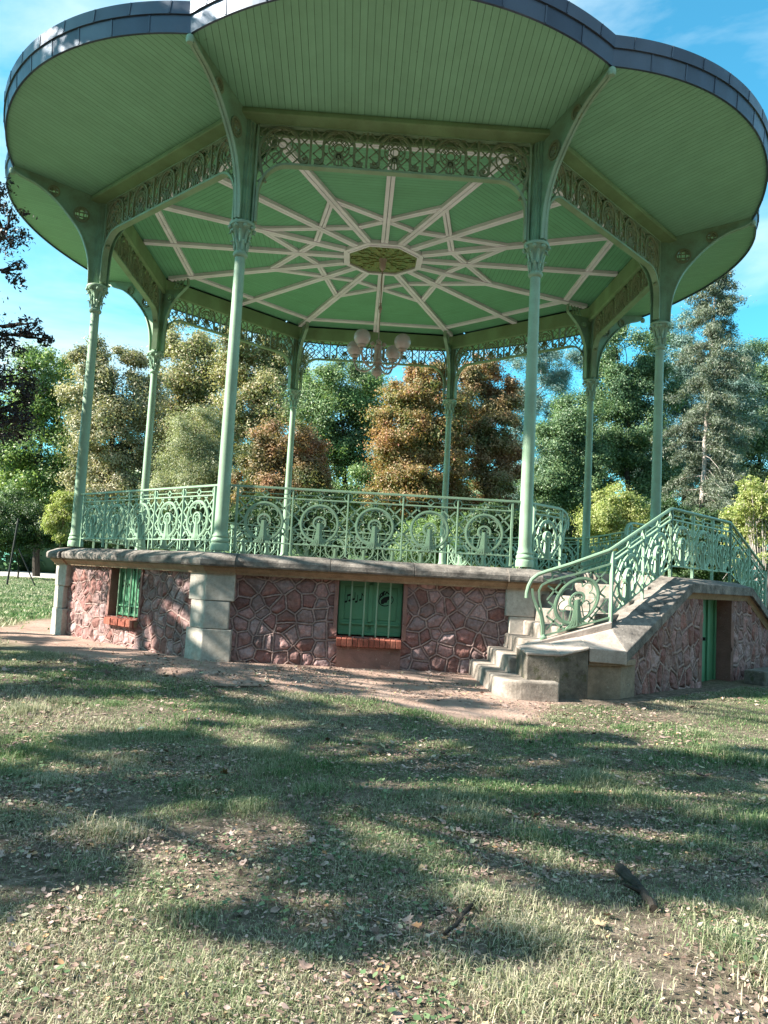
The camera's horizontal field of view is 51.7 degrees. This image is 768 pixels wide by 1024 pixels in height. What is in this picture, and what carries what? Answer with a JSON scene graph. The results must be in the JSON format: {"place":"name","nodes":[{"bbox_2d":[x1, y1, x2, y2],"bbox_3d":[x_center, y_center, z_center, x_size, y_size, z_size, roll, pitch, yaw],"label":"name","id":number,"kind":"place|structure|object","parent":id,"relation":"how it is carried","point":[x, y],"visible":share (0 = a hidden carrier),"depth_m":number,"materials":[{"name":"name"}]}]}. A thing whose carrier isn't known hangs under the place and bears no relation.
{"place":"outdoors","nodes":[
{"label":"outdoors","id":0,"kind":"place"},
{"bbox_2d":[0,570,55,577],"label":"path","id":1,"kind":"structure","parent":0,"point":[26,574],"depth_m":64.56,"materials":[{"name":"white concrete"}]},
{"bbox_2d":[0,562,767,1023],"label":"lawn","id":2,"kind":"structure","parent":0,"point":[34,634],"depth_m":3.93,"materials":[{"name":"plant"}]},
{"bbox_2d":[6,518,35,585],"bbox_3d":[-17.127,1.937,37.717,1.417,3.234,0.100,3,-5,-2],"label":"braced post","id":3,"kind":"object","parent":2,"relation":"on","point":[12,552],"visible":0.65,"depth_m":37.66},
{"bbox_2d":[0,177,54,471],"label":"purple plum tree","id":4,"kind":"object","parent":2,"relation":"on","point":[24,396],"visible":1,"depth_m":13.92,"materials":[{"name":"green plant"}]},
{"bbox_2d":[0,486,58,577],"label":"shrub","id":5,"kind":"object","parent":2,"relation":"on","point":[9,516],"visible":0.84,"depth_m":49.42,"materials":[{"name":"green plant"}]},
{"bbox_2d":[0,340,87,575],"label":"locust tree","id":6,"kind":"object","parent":2,"relation":"on","point":[33,469],"visible":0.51,"depth_m":59.07,"materials":[{"name":"green plant"}]},
{"bbox_2d":[38,488,73,565],"bbox_3d":[-10.383,1.057,25.486,1.562,3.785,1.434,3,-5,-2],"label":"sapling","id":7,"kind":"object","parent":2,"relation":"on","point":[55,514],"visible":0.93,"depth_m":25.38,"materials":[{"name":"plant"}]},
{"bbox_2d":[32,495,123,555],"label":"shrub","id":8,"kind":"object","parent":2,"relation":"on","point":[87,544],"visible":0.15,"depth_m":49.42,"materials":[{"name":"green plant"}]},
{"bbox_2d":[48,333,182,548],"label":"lime tree","id":9,"kind":"object","parent":2,"relation":"on","point":[113,412],"visible":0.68,"depth_m":55.42,"materials":[{"name":"green plant"}]},
{"bbox_2d":[88,482,168,549],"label":"shrub","id":10,"kind":"object","parent":2,"relation":"on","point":[126,503],"visible":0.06,"depth_m":46.00,"materials":[{"name":"green plant"}]},
{"bbox_2d":[137,315,238,550],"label":"olive tree","id":11,"kind":"object","parent":2,"relation":"on","point":[184,383],"visible":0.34,"depth_m":61.58,"materials":[{"name":"green plant"}]},
{"bbox_2d":[155,495,231,550],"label":"shrub","id":12,"kind":"object","parent":2,"relation":"on","point":[194,510],"visible":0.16,"depth_m":42.86,"materials":[{"name":"green plant"}]},
{"bbox_2d":[136,403,254,549],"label":"willow tree","id":13,"kind":"object","parent":2,"relation":"on","point":[197,452],"visible":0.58,"depth_m":45.98,"materials":[{"name":"green plant"}]},
{"bbox_2d":[208,686,268,687],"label":"fallen twig","id":14,"kind":"object","parent":2,"relation":"on","point":[234,686],"visible":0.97,"depth_m":8.59,"materials":[{"name":"brown wood"}]},
{"bbox_2d":[191,325,314,488],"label":"olive tree","id":15,"kind":"object","parent":2,"relation":"on","point":[262,393],"visible":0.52,"depth_m":58.05,"materials":[{"name":"green plant"}]},
{"bbox_2d":[228,489,305,554],"bbox_3d":[-5.880,1.420,36.698,4.350,5.403,3.655,3,-5,-2],"label":"shrub","id":16,"kind":"object","parent":2,"relation":"on","point":[272,513],"visible":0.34,"depth_m":36.23,"materials":[{"name":"green plant"}]},
{"bbox_2d":[230,413,339,507],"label":"chestnut tree","id":17,"kind":"object","parent":2,"relation":"on","point":[269,457],"visible":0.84,"depth_m":40.03,"materials":[{"name":"orange plant"}]},
{"bbox_2d":[281,482,362,557],"bbox_3d":[-3.146,1.457,38.796,4.322,5.965,4.403,0,-6,34],"label":"shrub","id":18,"kind":"object","parent":2,"relation":"on","point":[311,516],"visible":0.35,"depth_m":38.40,"materials":[{"name":"green plant"}]},
{"bbox_2d":[277,354,395,558],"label":"maple tree","id":19,"kind":"object","parent":2,"relation":"on","point":[320,400],"visible":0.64,"depth_m":48.09,"materials":[{"name":"green plant"}]},
{"bbox_2d":[329,504,400,559],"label":"shrub","id":20,"kind":"object","parent":2,"relation":"on","point":[383,520],"visible":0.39,"depth_m":35.34,"materials":[{"name":"green plant"}]},
{"bbox_2d":[0,722,767,1023],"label":"weeds","id":21,"kind":"object","parent":2,"relation":"on","point":[419,1000],"visible":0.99,"depth_m":3.59,"materials":[{"name":"green plant"}]},
{"bbox_2d":[0,439,767,608],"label":"woods","id":22,"kind":"object","parent":2,"relation":"on","point":[47,565],"visible":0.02,"depth_m":78.81,"materials":[{"name":"green plant"}]},
{"bbox_2d":[0,643,767,1023],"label":"fallen leaves","id":23,"kind":"object","parent":2,"relation":"on","point":[372,981],"depth_m":3.72,"materials":[{"name":"brown plant"}]},
{"bbox_2d":[3,0,767,701],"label":"bandstand","id":24,"kind":"structure","parent":2,"relation":"on","point":[527,176],"depth_m":12.08,"materials":[{"name":"green paint"}]},
{"bbox_2d":[347,258,410,378],"bbox_3d":[-0.093,-4.217,17.317,1.231,2.670,1.231,4,-5,-12],"label":"chandelier","id":25,"kind":"object","parent":24,"relation":"hanging from","point":[361,341],"visible":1,"depth_m":17.18,"materials":[{"name":"white metal"}]},
{"bbox_2d":[353,353,481,525],"bbox_3d":[1.658,-1.592,39.429,6.838,12.716,5.506,3,-5,-2],"label":"chestnut tree","id":26,"kind":"object","parent":2,"relation":"on","point":[408,450],"visible":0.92,"depth_m":38.58,"materials":[{"name":"orange plant"}]},
{"bbox_2d":[387,508,474,564],"bbox_3d":[1.954,1.883,31.821,3.659,4.506,2.995,5,-5,-21],"label":"shrub","id":27,"kind":"object","parent":2,"relation":"on","point":[437,522],"visible":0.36,"depth_m":31.50,"materials":[{"name":"green plant"}]},
{"bbox_2d":[443,890,482,935],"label":"fallen twig","id":28,"kind":"object","parent":2,"relation":"on","point":[468,908],"visible":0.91,"depth_m":3.01,"materials":[{"name":"brown wood"}]},
{"bbox_2d":[442,350,534,566],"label":"chestnut tree","id":29,"kind":"object","parent":2,"relation":"on","point":[502,454],"visible":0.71,"depth_m":40.79,"materials":[{"name":"orange plant"}]},
{"bbox_2d":[456,498,534,566],"bbox_3d":[4.733,1.827,34.906,4.104,5.424,3.505,3,-5,-2],"label":"shrub","id":30,"kind":"object","parent":2,"relation":"on","point":[476,525],"visible":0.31,"depth_m":34.69,"materials":[{"name":"green plant"}]},
{"bbox_2d":[487,340,595,567],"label":"cedar tree","id":31,"kind":"object","parent":2,"relation":"on","point":[547,378],"visible":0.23,"depth_m":55.86,"materials":[{"name":"green plant"}]},
{"bbox_2d":[514,495,581,571],"bbox_3d":[7.660,2.063,37.185,4.355,5.649,3.440,3,-5,-2],"label":"shrub","id":32,"kind":"object","parent":2,"relation":"on","point":[557,520],"visible":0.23,"depth_m":36.84,"materials":[{"name":"green plant"}]},
{"bbox_2d":[515,388,628,571],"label":"oak tree","id":33,"kind":"object","parent":2,"relation":"on","point":[562,481],"visible":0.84,"depth_m":46.70,"materials":[{"name":"green plant"}]},
{"bbox_2d":[569,479,650,572],"bbox_3d":[9.075,1.569,31.195,3.934,5.792,2.436,4,-5,-17],"label":"shrub","id":34,"kind":"object","parent":2,"relation":"on","point":[610,517],"visible":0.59,"depth_m":30.92,"materials":[{"name":"green plant"}]},
{"bbox_2d":[576,323,692,574],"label":"oak tree","id":35,"kind":"object","parent":2,"relation":"on","point":[631,384],"visible":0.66,"depth_m":49.99,"materials":[{"name":"green plant"}]},
{"bbox_2d":[636,491,714,577],"bbox_3d":[12.995,2.024,36.489,4.587,6.167,3.639,3,-5,-2],"label":"shrub","id":36,"kind":"object","parent":2,"relation":"on","point":[666,505],"visible":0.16,"depth_m":36.17,"materials":[{"name":"green plant"}]},
{"bbox_2d":[622,305,767,511],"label":"fir tree","id":37,"kind":"object","parent":2,"relation":"on","point":[747,382],"visible":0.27,"depth_m":53.99,"materials":[{"name":"green plant"}]},
{"bbox_2d":[649,267,764,583],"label":"spruce tree","id":38,"kind":"object","parent":2,"relation":"on","point":[716,484],"visible":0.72,"depth_m":43.83,"materials":[{"name":"green plant"}]},
{"bbox_2d":[662,504,752,582],"bbox_3d":[14.377,2.360,35.408,4.619,5.486,3.310,3,-5,-2],"label":"shrub","id":39,"kind":"object","parent":2,"relation":"on","point":[701,574],"visible":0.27,"depth_m":35.10,"materials":[{"name":"green plant"}]},
{"bbox_2d":[718,498,767,569],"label":"shrub","id":40,"kind":"object","parent":2,"relation":"on","point":[737,524],"visible":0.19,"depth_m":29.21,"materials":[{"name":"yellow plant"}]},
{"bbox_2d":[720,472,767,607],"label":"arching shrub","id":41,"kind":"object","parent":2,"relation":"on","point":[753,499],"visible":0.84,"depth_m":28.09,"materials":[{"name":"green plant"}]},
{"bbox_2d":[726,335,767,580],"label":"oak tree","id":42,"kind":"object","parent":2,"relation":"on","point":[759,466],"visible":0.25,"depth_m":57.60,"materials":[{"name":"green plant"}]},
{"bbox_2d":[0,0,767,561],"label":"sky","id":43,"kind":"structure","parent":0,"point":[731,34],"materials":[{"name":"blue"}]}
]}

